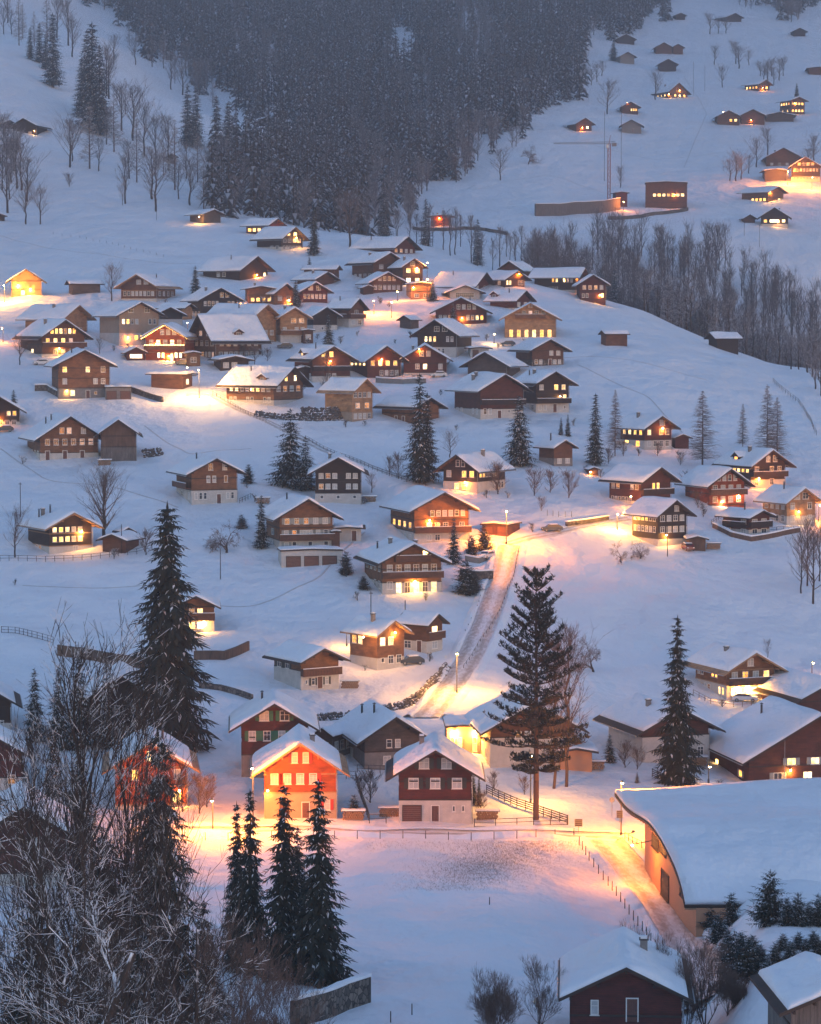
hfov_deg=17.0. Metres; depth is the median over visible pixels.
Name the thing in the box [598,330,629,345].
barn
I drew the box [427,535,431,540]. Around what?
window
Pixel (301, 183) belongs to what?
bare tree
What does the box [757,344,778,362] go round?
bare tree
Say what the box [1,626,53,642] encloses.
fence
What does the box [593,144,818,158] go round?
snow track
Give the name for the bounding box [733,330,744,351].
bare tree
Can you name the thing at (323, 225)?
spruce tree
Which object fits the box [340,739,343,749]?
window
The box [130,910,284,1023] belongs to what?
bare tree
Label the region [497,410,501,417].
door
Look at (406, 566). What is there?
window
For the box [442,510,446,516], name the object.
window
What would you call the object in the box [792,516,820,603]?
bare tree
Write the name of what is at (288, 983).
bare tree
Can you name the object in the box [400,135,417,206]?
spruce tree
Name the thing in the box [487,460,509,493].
bare shrub
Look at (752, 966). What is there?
young conifer
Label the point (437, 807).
door
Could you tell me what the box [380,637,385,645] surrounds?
window
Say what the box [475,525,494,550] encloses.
young conifer
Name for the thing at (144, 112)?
bare tree
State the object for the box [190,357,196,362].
window
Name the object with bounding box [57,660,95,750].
spruce tree
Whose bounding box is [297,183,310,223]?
bare tree
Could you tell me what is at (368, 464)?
fence
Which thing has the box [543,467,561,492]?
bare shrub
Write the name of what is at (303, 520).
window
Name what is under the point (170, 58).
bare tree
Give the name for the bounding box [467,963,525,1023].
bush
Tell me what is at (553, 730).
bare tree
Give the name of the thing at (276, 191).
bare tree
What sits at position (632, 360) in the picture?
snow track
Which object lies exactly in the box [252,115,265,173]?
spruce tree
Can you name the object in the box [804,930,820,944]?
young conifer
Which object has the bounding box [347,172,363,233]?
spruce tree
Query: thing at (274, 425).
path
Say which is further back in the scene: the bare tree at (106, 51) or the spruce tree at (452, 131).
the spruce tree at (452, 131)
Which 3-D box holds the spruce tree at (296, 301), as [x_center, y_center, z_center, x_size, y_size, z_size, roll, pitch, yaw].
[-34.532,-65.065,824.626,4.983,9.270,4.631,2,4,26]
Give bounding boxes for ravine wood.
[517,203,820,368]
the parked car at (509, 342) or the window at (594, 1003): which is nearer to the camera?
the window at (594, 1003)
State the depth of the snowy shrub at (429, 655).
457.95 m
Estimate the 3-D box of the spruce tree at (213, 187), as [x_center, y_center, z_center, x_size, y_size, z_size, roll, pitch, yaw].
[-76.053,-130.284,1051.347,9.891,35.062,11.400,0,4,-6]
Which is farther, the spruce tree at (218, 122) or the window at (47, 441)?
the spruce tree at (218, 122)
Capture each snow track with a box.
[0,448,178,507]
[3,236,198,263]
[22,585,142,588]
[145,426,250,453]
[221,532,364,606]
[474,175,606,193]
[565,356,705,379]
[578,365,706,455]
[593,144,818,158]
[684,76,706,166]
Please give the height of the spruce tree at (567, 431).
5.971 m
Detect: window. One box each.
[7,775,15,784]
[45,439,49,445]
[53,439,58,445]
[59,427,63,433]
[62,367,66,372]
[65,536,69,541]
[67,427,71,433]
[70,390,74,395]
[80,438,84,444]
[81,427,85,433]
[88,438,92,444]
[93,378,97,383]
[129,354,142,358]
[144,307,149,312]
[174,769,181,779]
[189,622,194,628]
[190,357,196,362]
[197,608,202,612]
[197,622,202,628]
[208,463,213,470]
[223,362,228,367]
[224,475,227,482]
[245,731,259,741]
[255,711,272,721]
[260,731,274,741]
[266,774,279,784]
[274,731,287,739]
[275,661,282,667]
[276,711,292,720]
[279,773,294,784]
[282,518,290,524]
[282,530,290,533]
[282,542,290,545]
[283,662,290,668]
[288,752,299,763]
[290,530,298,533]
[291,518,300,524]
[292,773,305,784]
[297,530,315,533]
[299,752,311,763]
[301,518,310,524]
[305,773,320,784]
[309,678,316,685]
[311,518,319,523]
[318,473,323,478]
[320,517,329,523]
[321,529,330,532]
[321,799,333,810]
[323,676,330,684]
[332,473,337,478]
[335,741,338,750]
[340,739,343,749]
[346,473,350,478]
[352,473,357,478]
[352,635,356,643]
[355,403,359,408]
[358,635,362,644]
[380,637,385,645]
[383,756,390,764]
[386,582,392,589]
[386,739,391,747]
[387,565,392,571]
[388,636,392,645]
[388,655,393,663]
[395,739,400,747]
[396,564,401,571]
[396,582,401,593]
[396,654,401,663]
[404,564,409,570]
[404,640,411,648]
[404,778,422,788]
[405,582,409,592]
[413,564,418,570]
[413,582,418,591]
[414,758,433,768]
[422,564,427,570]
[422,581,427,591]
[426,778,444,788]
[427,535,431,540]
[430,510,434,516]
[431,564,436,570]
[431,581,436,591]
[432,641,437,649]
[434,326,439,331]
[435,534,440,540]
[436,510,440,516]
[437,758,455,768]
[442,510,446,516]
[447,778,466,788]
[448,510,452,516]
[454,483,458,489]
[456,293,473,297]
[457,737,461,746]
[461,471,466,477]
[469,471,473,477]
[472,737,476,751]
[561,384,565,389]
[590,1000,599,1015]
[650,832,658,852]
[659,842,666,858]
[660,515,664,521]
[660,526,664,532]
[660,868,668,902]
[673,515,677,520]
[674,505,679,511]
[697,746,703,754]
[728,496,732,502]
[731,687,744,695]
[732,672,737,677]
[736,496,740,501]
[737,768,743,777]
[742,671,747,677]
[747,658,753,666]
[748,686,761,694]
[753,671,758,676]
[761,528,766,532]
[763,670,768,676]
[770,219,778,222]
[770,772,785,778]
[783,758,799,765]
[790,503,795,509]
[790,515,794,521]
[802,492,808,499]
[803,771,811,777]
[807,502,811,508]
[807,757,820,764]
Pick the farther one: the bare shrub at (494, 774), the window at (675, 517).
the window at (675, 517)
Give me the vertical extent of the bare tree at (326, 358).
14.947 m
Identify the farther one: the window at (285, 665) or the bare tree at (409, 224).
the bare tree at (409, 224)
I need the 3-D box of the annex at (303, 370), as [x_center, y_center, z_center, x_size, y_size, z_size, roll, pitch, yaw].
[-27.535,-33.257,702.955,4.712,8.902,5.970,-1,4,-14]
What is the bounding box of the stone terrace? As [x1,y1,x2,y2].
[412,226,507,235]
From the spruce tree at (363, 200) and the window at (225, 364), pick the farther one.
the spruce tree at (363, 200)
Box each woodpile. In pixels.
[97,459,111,464]
[255,496,270,502]
[340,679,359,687]
[341,808,365,819]
[363,495,376,501]
[378,805,398,816]
[475,808,499,819]
[592,759,605,769]
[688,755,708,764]
[706,542,721,548]
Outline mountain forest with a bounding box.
[82,0,820,225]
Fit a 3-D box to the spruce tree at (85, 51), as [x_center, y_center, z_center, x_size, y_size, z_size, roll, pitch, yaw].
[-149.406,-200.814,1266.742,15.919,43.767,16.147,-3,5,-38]
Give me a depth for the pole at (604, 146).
1411.52 m
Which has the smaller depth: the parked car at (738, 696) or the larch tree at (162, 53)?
the parked car at (738, 696)
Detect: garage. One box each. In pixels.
[104,384,131,399]
[121,346,148,359]
[145,367,197,388]
[277,545,343,567]
[333,521,365,540]
[480,519,521,536]
[556,739,598,771]
[759,168,789,181]
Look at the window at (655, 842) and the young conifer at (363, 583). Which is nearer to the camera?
the window at (655, 842)
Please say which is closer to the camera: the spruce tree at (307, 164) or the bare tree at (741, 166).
the spruce tree at (307, 164)
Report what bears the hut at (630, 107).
on the snow ground at (420, 950)
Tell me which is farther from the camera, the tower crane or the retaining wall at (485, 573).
the tower crane
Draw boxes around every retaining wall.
[35,383,56,396]
[57,645,142,668]
[131,387,163,401]
[194,641,249,659]
[199,682,252,699]
[289,972,371,1023]
[376,376,425,383]
[459,569,493,579]
[465,549,494,563]
[534,197,619,215]
[565,514,608,525]
[609,207,687,219]
[712,522,799,540]
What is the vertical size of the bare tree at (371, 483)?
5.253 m
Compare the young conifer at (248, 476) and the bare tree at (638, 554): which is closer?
the bare tree at (638, 554)
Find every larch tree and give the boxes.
[10,0,26,45]
[19,3,28,37]
[30,12,38,45]
[39,0,57,42]
[75,101,107,168]
[104,93,126,151]
[122,79,132,110]
[125,20,132,45]
[128,115,145,182]
[157,29,169,67]
[160,138,168,174]
[161,120,186,189]
[172,57,177,78]
[191,133,206,179]
[194,160,211,208]
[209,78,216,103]
[603,390,627,455]
[646,270,664,316]
[659,273,676,321]
[665,290,677,324]
[675,287,687,327]
[685,391,722,464]
[693,300,705,337]
[706,302,721,334]
[734,404,750,446]
[739,313,753,356]
[752,386,785,450]
[763,398,791,456]
[770,343,780,363]
[776,345,784,364]
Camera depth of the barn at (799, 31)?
2142.14 m
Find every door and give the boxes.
[45,451,49,459]
[62,450,67,458]
[80,450,84,457]
[106,391,116,399]
[120,391,129,398]
[217,494,220,502]
[286,556,300,566]
[301,802,309,817]
[304,556,318,565]
[317,676,322,688]
[322,556,336,564]
[351,530,356,540]
[402,805,421,820]
[416,640,421,652]
[431,805,439,820]
[473,350,478,356]
[483,526,492,534]
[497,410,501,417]
[497,526,505,535]
[553,404,556,411]
[626,998,638,1021]
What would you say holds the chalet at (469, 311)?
on the snow ground at (420, 950)
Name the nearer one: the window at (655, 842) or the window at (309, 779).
the window at (655, 842)
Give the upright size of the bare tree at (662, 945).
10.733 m
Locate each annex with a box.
[182,350,202,365]
[207,354,254,370]
[296,365,309,379]
[301,328,315,343]
[330,529,341,546]
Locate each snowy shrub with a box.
[17,454,27,463]
[110,548,118,558]
[352,590,361,600]
[426,651,432,660]
[529,523,535,531]
[698,507,708,516]
[699,502,707,508]
[718,698,726,706]
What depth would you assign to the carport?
736.79 m
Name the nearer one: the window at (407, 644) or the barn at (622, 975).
the barn at (622, 975)
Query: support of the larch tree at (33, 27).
on the snow ground at (420, 950)
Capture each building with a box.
[528,267,588,292]
[645,180,687,208]
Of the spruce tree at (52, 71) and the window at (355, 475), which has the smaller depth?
the window at (355, 475)
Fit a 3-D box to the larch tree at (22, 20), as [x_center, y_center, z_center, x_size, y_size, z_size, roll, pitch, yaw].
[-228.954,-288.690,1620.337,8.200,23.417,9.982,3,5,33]
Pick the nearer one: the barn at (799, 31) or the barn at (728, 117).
the barn at (728, 117)
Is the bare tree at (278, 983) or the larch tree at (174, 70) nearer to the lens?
the bare tree at (278, 983)
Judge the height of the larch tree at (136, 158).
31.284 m
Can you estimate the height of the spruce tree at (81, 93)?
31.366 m
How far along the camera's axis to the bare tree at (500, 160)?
1391.10 m
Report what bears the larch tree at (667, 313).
on the snow ground at (420, 950)
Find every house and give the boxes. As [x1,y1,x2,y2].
[15,303,96,331]
[91,300,166,345]
[155,303,197,319]
[157,306,187,325]
[240,282,276,303]
[264,282,300,304]
[316,377,380,421]
[404,281,431,299]
[441,284,485,298]
[443,714,479,753]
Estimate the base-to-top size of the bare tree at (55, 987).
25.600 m
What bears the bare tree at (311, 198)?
on the snow ground at (420, 950)
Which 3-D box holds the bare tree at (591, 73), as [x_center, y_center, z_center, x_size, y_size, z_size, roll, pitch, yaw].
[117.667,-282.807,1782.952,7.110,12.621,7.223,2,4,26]
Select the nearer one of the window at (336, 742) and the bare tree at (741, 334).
the window at (336, 742)
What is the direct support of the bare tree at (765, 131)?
on the snow ground at (420, 950)
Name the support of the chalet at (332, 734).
on the snow ground at (420, 950)
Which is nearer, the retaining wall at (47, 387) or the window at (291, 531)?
the window at (291, 531)
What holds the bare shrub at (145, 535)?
on the snow ground at (420, 950)
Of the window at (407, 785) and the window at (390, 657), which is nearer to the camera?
the window at (407, 785)
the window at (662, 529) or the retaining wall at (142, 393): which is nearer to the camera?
the window at (662, 529)
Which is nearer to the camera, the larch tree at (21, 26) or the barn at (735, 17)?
the larch tree at (21, 26)
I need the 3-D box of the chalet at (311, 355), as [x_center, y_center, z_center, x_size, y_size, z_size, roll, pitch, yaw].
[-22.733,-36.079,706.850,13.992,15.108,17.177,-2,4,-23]
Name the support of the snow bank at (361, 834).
on the snow ground at (420, 950)
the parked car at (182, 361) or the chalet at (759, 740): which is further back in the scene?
the parked car at (182, 361)
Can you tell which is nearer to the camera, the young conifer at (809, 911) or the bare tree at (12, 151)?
the young conifer at (809, 911)
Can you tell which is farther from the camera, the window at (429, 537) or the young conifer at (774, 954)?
the window at (429, 537)
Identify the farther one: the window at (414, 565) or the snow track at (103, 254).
the snow track at (103, 254)
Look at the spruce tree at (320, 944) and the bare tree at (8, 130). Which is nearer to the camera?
the spruce tree at (320, 944)
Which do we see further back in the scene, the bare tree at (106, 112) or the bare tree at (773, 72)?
the bare tree at (773, 72)
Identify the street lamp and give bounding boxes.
[210,798,212,828]
[251,766,253,821]
[456,652,457,692]
[506,510,506,543]
[530,774,531,802]
[620,780,623,834]
[707,765,710,782]
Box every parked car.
[0,425,13,431]
[32,359,48,364]
[174,359,186,364]
[277,342,292,347]
[362,495,366,503]
[400,654,424,664]
[430,371,446,376]
[478,550,494,558]
[500,340,515,345]
[541,523,562,531]
[681,542,694,550]
[732,692,757,701]
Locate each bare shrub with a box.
[40,727,50,746]
[65,172,75,186]
[137,526,154,554]
[169,771,194,811]
[183,764,216,813]
[192,773,219,806]
[239,344,248,355]
[264,347,271,360]
[351,774,369,795]
[356,764,384,802]
[383,454,394,475]
[389,451,404,478]
[473,789,490,807]
[485,770,499,789]
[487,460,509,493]
[517,773,531,794]
[525,466,545,495]
[536,495,544,508]
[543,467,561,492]
[558,465,579,497]
[602,447,615,463]
[611,739,633,766]
[616,440,629,455]
[630,746,647,768]
[653,441,662,455]
[675,451,686,464]
[687,489,704,505]
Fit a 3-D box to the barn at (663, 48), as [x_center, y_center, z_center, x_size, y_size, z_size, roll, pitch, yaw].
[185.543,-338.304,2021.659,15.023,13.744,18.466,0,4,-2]
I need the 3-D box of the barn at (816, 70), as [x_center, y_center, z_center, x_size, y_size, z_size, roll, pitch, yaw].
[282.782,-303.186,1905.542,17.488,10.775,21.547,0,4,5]
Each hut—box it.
[0,213,7,220]
[3,119,14,128]
[5,268,46,296]
[112,525,136,532]
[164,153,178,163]
[427,213,454,225]
[610,191,628,206]
[616,101,640,114]
[672,12,686,19]
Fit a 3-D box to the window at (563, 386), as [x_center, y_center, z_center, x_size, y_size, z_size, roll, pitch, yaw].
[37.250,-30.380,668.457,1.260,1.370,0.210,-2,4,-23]
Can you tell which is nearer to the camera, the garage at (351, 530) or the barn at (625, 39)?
the garage at (351, 530)
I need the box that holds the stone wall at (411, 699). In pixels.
[317,662,451,720]
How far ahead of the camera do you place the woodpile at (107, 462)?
599.65 m
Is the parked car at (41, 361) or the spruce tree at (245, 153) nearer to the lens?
the parked car at (41, 361)
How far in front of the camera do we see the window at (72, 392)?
673.94 m
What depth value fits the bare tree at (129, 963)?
159.33 m
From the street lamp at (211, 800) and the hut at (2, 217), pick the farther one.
the hut at (2, 217)
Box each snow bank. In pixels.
[168,821,635,841]
[404,542,527,716]
[576,834,739,1008]
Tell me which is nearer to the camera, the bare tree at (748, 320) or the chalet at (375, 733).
the chalet at (375, 733)
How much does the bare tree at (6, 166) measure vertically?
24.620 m
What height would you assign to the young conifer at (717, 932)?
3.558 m
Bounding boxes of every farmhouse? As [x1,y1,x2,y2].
[431,271,495,288]
[761,147,802,165]
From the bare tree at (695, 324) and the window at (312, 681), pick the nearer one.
the window at (312, 681)
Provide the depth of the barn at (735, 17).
2231.39 m
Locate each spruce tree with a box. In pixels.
[0,899,67,1023]
[11,390,18,402]
[19,669,48,742]
[24,28,35,58]
[32,23,44,62]
[36,734,68,802]
[38,34,49,69]
[40,12,66,87]
[41,665,74,751]
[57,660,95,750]
[58,832,148,1023]
[60,734,109,853]
[71,56,86,117]
[72,30,95,109]
[73,23,112,129]
[85,45,117,135]
[91,675,119,748]
[115,501,221,752]
[121,730,219,1023]
[177,83,197,145]
[188,87,206,148]
[188,267,201,292]
[189,901,230,1023]
[200,129,224,208]
[201,129,220,207]
[204,96,223,158]
[207,103,226,163]
[215,143,241,218]
[217,144,227,201]
[218,801,247,965]
[220,103,238,157]
[222,790,268,974]
[223,167,235,210]
[224,96,233,131]
[226,116,240,163]
[229,119,248,181]
[230,99,241,148]
[233,101,242,137]
[234,111,255,194]
[238,114,252,158]
[241,86,254,143]
[241,125,271,216]
[245,140,266,211]
[251,108,259,159]
[251,496,270,548]
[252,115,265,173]
[253,784,307,983]
[256,110,270,156]
[256,129,271,208]
[258,108,272,152]
[262,166,280,217]
[263,126,281,206]
[264,409,314,489]
[268,173,280,219]
[269,102,277,133]
[270,94,279,123]
[274,103,281,150]
[274,131,294,217]
[278,157,285,203]
[281,777,358,988]
[282,145,302,225]
[285,140,295,190]
[285,160,295,214]
[288,160,309,220]
[288,826,309,926]
[289,281,302,306]
[291,435,315,490]
[294,150,297,194]
[295,140,302,176]
[301,133,316,216]
[303,156,332,231]
[306,205,321,254]
[309,139,318,186]
[312,150,330,228]
[313,153,333,222]
[319,148,334,223]
[322,314,336,345]
[324,135,337,208]
[328,155,347,231]
[332,145,341,191]
[338,91,350,144]
[338,111,350,160]
[346,152,375,235]
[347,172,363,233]
[357,173,368,235]
[373,158,394,232]
[374,189,394,235]
[379,129,400,203]
[388,160,399,215]
[399,373,438,483]
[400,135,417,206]
[405,153,420,209]
[412,118,429,177]
[413,117,431,181]
[417,199,432,246]
[420,393,442,483]
[426,280,439,301]
[428,121,443,178]
[429,132,443,180]
[430,130,442,173]
[434,113,446,176]
[439,111,456,176]
[444,519,462,564]
[445,106,459,166]
[446,118,461,180]
[449,303,458,321]
[460,110,476,168]
[469,220,486,265]
[471,775,477,803]
[474,778,483,805]
[501,395,540,466]
[558,420,563,434]
[564,415,570,436]
[584,393,606,465]
[601,735,616,763]
[608,40,617,60]
[608,265,622,303]
[634,772,640,783]
[647,615,707,785]
[794,83,799,96]
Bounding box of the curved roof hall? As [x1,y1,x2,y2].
[614,777,820,936]
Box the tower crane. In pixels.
[554,136,616,198]
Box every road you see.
[173,826,622,838]
[412,545,519,717]
[590,836,724,1012]
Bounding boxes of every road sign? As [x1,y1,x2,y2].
[575,819,582,833]
[616,811,622,822]
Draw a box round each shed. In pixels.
[64,279,104,294]
[96,530,144,552]
[358,284,375,294]
[396,315,421,328]
[584,465,600,475]
[671,433,692,448]
[683,533,708,550]
[749,951,820,1023]
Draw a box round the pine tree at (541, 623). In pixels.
[474,562,590,819]
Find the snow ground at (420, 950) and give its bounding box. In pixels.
[0,0,820,1023]
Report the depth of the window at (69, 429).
605.30 m
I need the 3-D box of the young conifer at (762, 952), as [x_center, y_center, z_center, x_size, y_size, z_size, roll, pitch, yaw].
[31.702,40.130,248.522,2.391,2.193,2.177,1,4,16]
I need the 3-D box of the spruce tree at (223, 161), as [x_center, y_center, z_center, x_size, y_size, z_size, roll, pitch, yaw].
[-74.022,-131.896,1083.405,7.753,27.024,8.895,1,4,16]
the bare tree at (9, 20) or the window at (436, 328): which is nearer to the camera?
the window at (436, 328)
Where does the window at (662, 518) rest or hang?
in the chalet at (653, 517)
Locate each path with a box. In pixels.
[186,393,427,485]
[504,517,631,544]
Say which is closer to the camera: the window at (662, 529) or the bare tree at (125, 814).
the bare tree at (125, 814)
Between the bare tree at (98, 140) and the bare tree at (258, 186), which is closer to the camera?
the bare tree at (258, 186)
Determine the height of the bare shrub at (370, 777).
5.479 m
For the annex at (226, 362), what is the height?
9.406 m
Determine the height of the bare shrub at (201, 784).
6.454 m
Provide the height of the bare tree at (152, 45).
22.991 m
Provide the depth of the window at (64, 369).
673.12 m
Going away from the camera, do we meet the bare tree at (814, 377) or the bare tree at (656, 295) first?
the bare tree at (814, 377)
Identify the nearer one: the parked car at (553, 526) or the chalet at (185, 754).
the chalet at (185, 754)
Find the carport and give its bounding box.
[464,345,492,357]
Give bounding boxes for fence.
[0,545,151,561]
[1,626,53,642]
[182,830,516,840]
[213,393,265,419]
[309,438,425,485]
[336,770,386,822]
[357,764,384,772]
[390,1004,412,1022]
[463,548,518,667]
[474,816,566,826]
[486,784,567,824]
[579,836,655,941]
[624,833,641,847]
[652,769,678,785]
[693,689,759,706]
[711,517,788,529]
[773,378,816,434]
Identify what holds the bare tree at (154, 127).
on the snow ground at (420, 950)
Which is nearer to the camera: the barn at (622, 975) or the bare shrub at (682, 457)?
the barn at (622, 975)
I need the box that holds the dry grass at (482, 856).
[366,840,595,890]
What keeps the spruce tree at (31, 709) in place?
on the snow ground at (420, 950)
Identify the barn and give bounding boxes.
[94,417,142,461]
[184,208,225,222]
[290,270,340,284]
[300,265,342,282]
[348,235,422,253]
[372,395,447,423]
[445,371,532,419]
[459,350,528,376]
[483,288,536,309]
[557,926,695,1023]
[592,692,725,764]
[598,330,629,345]
[615,34,636,44]
[616,51,636,63]
[619,119,643,133]
[652,42,673,53]
[655,58,678,71]
[671,43,684,53]
[704,331,742,354]
[711,13,743,21]
[711,110,742,124]
[739,214,756,222]
[740,109,767,124]
[765,111,796,121]
[788,27,807,36]
[805,66,820,74]
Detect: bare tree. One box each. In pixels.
[0,0,10,22]
[0,1,12,33]
[0,110,19,161]
[0,111,12,151]
[0,114,31,174]
[0,128,30,188]
[0,139,13,189]
[0,155,26,212]
[0,159,18,198]
[0,598,185,1022]
[0,707,147,1022]
[0,711,95,1022]
[0,770,127,1023]
[0,787,179,1023]
[0,854,186,1023]
[1,127,25,170]
[1,499,31,556]
[2,7,16,33]
[2,133,26,181]
[3,329,33,364]
[5,151,50,201]
[7,134,35,189]
[8,175,46,223]
[19,607,202,1022]
[19,878,193,1023]
[27,182,52,223]
[34,749,274,1023]
[48,0,68,37]
[51,110,84,166]
[55,120,82,160]
[58,0,75,45]
[61,669,199,1023]
[63,11,80,56]
[68,457,135,535]
[91,135,106,170]
[94,336,103,353]
[95,36,117,93]
[98,101,114,144]
[103,50,119,97]
[104,257,124,300]
[107,78,135,130]
[108,31,120,56]
[108,752,235,1023]
[115,147,138,203]
[116,76,150,140]
[116,137,135,178]
[117,179,126,204]
[124,34,142,64]
[128,95,161,152]
[128,843,236,1023]
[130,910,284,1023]
[134,107,171,159]
[137,138,172,198]
[137,329,145,348]
[138,147,173,211]
[145,37,162,66]
[151,109,179,170]
[162,46,180,89]
[162,976,212,1023]
[164,51,192,94]
[168,158,192,198]
[175,135,191,178]
[177,149,203,204]
[178,37,193,75]
[181,922,293,1023]
[187,51,207,94]
[197,142,228,189]
[205,520,245,552]
[221,174,242,210]
[225,167,244,212]
[232,954,313,1023]
[237,179,247,209]
[245,172,256,210]
[249,344,260,363]
[251,177,268,216]
[251,974,336,1023]
[269,179,281,208]
[285,176,310,215]
[290,186,313,223]
[292,187,311,225]
[293,930,310,1023]
[295,171,314,202]
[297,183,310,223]
[306,191,327,216]
[317,350,340,383]
[331,185,362,246]
[331,197,348,232]
[335,189,354,224]
[347,189,361,233]
[353,189,380,235]
[366,472,377,492]
[391,207,400,235]
[392,205,405,235]
[405,215,413,235]
[412,213,420,242]
[421,202,436,245]
[438,208,449,249]
[438,429,457,457]
[445,212,456,255]
[449,150,461,182]
[450,206,463,254]
[454,214,465,246]
[463,214,475,260]
[480,230,487,254]
[487,237,497,269]
[488,144,514,179]
[494,224,506,266]
[503,229,509,256]
[507,235,512,254]
[511,231,519,260]
[516,954,565,1023]
[517,223,524,260]
[521,145,539,163]
[529,617,607,786]
[529,622,584,788]
[565,635,600,671]
[588,67,594,84]
[592,61,601,81]
[593,58,607,75]
[595,77,621,113]
[609,540,630,564]
[615,163,625,187]
[619,919,651,939]
[630,542,649,559]
[635,263,656,312]
[636,270,652,310]
[649,71,665,99]
[650,280,665,316]
[652,286,668,316]
[652,928,693,960]
[657,274,676,319]
[658,291,678,321]
[660,281,676,319]
[664,285,675,322]
[670,275,692,326]
[671,270,699,330]
[674,944,711,1023]
[678,281,706,331]
[680,294,699,330]
[682,933,740,1023]
[687,294,714,337]
[688,302,710,336]
[688,307,703,335]
[688,315,697,332]
[692,312,711,336]
[697,288,722,335]
[701,291,727,331]
[703,12,716,33]
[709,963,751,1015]
[710,299,735,330]
[711,17,721,33]
[711,43,720,64]
[714,64,727,86]
[717,296,739,331]
[718,154,737,180]
[722,14,732,32]
[725,312,755,353]
[727,147,747,180]
[728,39,744,63]
[731,41,747,67]
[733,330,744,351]
[734,311,753,354]
[735,156,747,178]
[740,311,762,356]
[740,983,747,998]
[743,330,764,358]
[744,135,765,166]
[744,153,754,172]
[749,329,767,358]
[751,326,782,361]
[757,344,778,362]
[759,63,772,78]
[759,124,774,154]
[760,60,773,79]
[762,316,796,364]
[762,636,769,654]
[763,55,776,75]
[769,65,777,84]
[773,54,789,80]
[776,352,792,365]
[778,330,800,368]
[779,343,797,365]
[784,523,812,593]
[788,503,820,585]
[789,330,814,366]
[789,332,811,368]
[789,335,809,369]
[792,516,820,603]
[796,145,819,158]
[798,326,819,372]
[798,351,820,388]
[799,343,811,365]
[800,514,820,580]
[802,318,820,367]
[803,331,820,376]
[804,133,820,160]
[804,349,820,395]
[810,335,820,364]
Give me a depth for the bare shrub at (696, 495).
580.06 m
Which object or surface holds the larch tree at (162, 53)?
on the snow ground at (420, 950)
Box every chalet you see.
[0,394,26,424]
[0,682,22,729]
[0,724,36,789]
[0,781,74,885]
[10,117,52,134]
[11,318,93,356]
[16,504,103,553]
[18,412,100,460]
[43,346,117,398]
[69,660,143,738]
[101,726,200,809]
[113,272,182,301]
[138,322,199,360]
[166,453,247,504]
[180,287,244,316]
[181,588,220,631]
[189,312,271,358]
[197,255,275,280]
[207,303,279,344]
[215,364,313,405]
[228,688,320,777]
[240,218,286,233]
[249,226,308,250]
[250,724,350,818]
[255,493,343,547]
[262,639,350,689]
[274,305,313,342]
[285,342,358,381]
[293,281,333,302]
[304,306,343,332]
[306,452,369,503]
[315,720,349,754]
[327,296,369,327]
[335,699,428,769]
[340,612,413,669]
[344,251,400,277]
[350,344,409,377]
[353,535,453,594]
[355,271,407,292]
[379,485,480,543]
[385,731,485,823]
[387,256,427,281]
[396,610,449,653]
[397,342,453,374]
[409,318,479,356]
[430,296,492,323]
[432,449,515,493]
[464,685,588,767]
[488,270,531,286]
[496,260,532,275]
[498,302,562,337]
[507,337,571,365]
[515,369,578,412]
[533,433,578,465]
[563,117,595,131]
[571,274,611,305]
[598,462,681,504]
[613,412,680,449]
[622,496,696,546]
[650,82,690,97]
[674,465,755,506]
[681,642,788,699]
[708,695,820,780]
[712,446,796,488]
[714,502,777,536]
[741,79,773,90]
[752,666,820,711]
[753,483,820,525]
[757,207,791,227]
[776,96,808,113]
[788,156,820,181]
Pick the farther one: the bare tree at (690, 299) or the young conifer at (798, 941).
the bare tree at (690, 299)
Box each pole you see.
[20,483,20,515]
[220,549,220,578]
[604,112,604,180]
[621,105,621,139]
[666,524,668,556]
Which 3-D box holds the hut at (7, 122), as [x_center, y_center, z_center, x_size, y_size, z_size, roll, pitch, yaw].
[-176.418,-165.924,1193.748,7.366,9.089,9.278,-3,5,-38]
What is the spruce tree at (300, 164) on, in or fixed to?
on the snow ground at (420, 950)
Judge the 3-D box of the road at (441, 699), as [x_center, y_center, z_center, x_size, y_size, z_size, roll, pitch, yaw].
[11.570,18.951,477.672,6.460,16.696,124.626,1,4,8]
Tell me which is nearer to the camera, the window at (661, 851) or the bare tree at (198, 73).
the window at (661, 851)
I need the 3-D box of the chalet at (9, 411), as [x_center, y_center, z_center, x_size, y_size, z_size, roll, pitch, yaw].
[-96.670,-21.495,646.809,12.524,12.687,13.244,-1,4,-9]
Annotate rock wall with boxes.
[254,410,298,419]
[298,406,343,420]
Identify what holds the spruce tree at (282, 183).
on the snow ground at (420, 950)
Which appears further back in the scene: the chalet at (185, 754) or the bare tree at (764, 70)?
the bare tree at (764, 70)
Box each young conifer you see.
[235,515,248,528]
[240,464,254,483]
[337,552,353,576]
[349,795,360,819]
[357,576,371,589]
[450,559,481,595]
[464,534,480,555]
[471,571,483,594]
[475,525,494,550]
[695,907,717,931]
[701,914,732,944]
[711,930,754,979]
[715,936,734,959]
[716,930,734,947]
[720,892,742,925]
[726,934,767,983]
[743,869,789,928]
[747,935,759,948]
[754,944,768,963]
[757,957,775,972]
[763,941,784,963]
[771,933,790,951]
[775,897,794,926]
[780,942,798,959]
[784,891,815,926]
[791,931,803,949]
[795,938,815,954]
[804,901,817,926]
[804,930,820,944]
[808,892,820,927]
[810,934,820,954]
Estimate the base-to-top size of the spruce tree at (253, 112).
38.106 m
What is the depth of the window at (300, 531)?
528.34 m

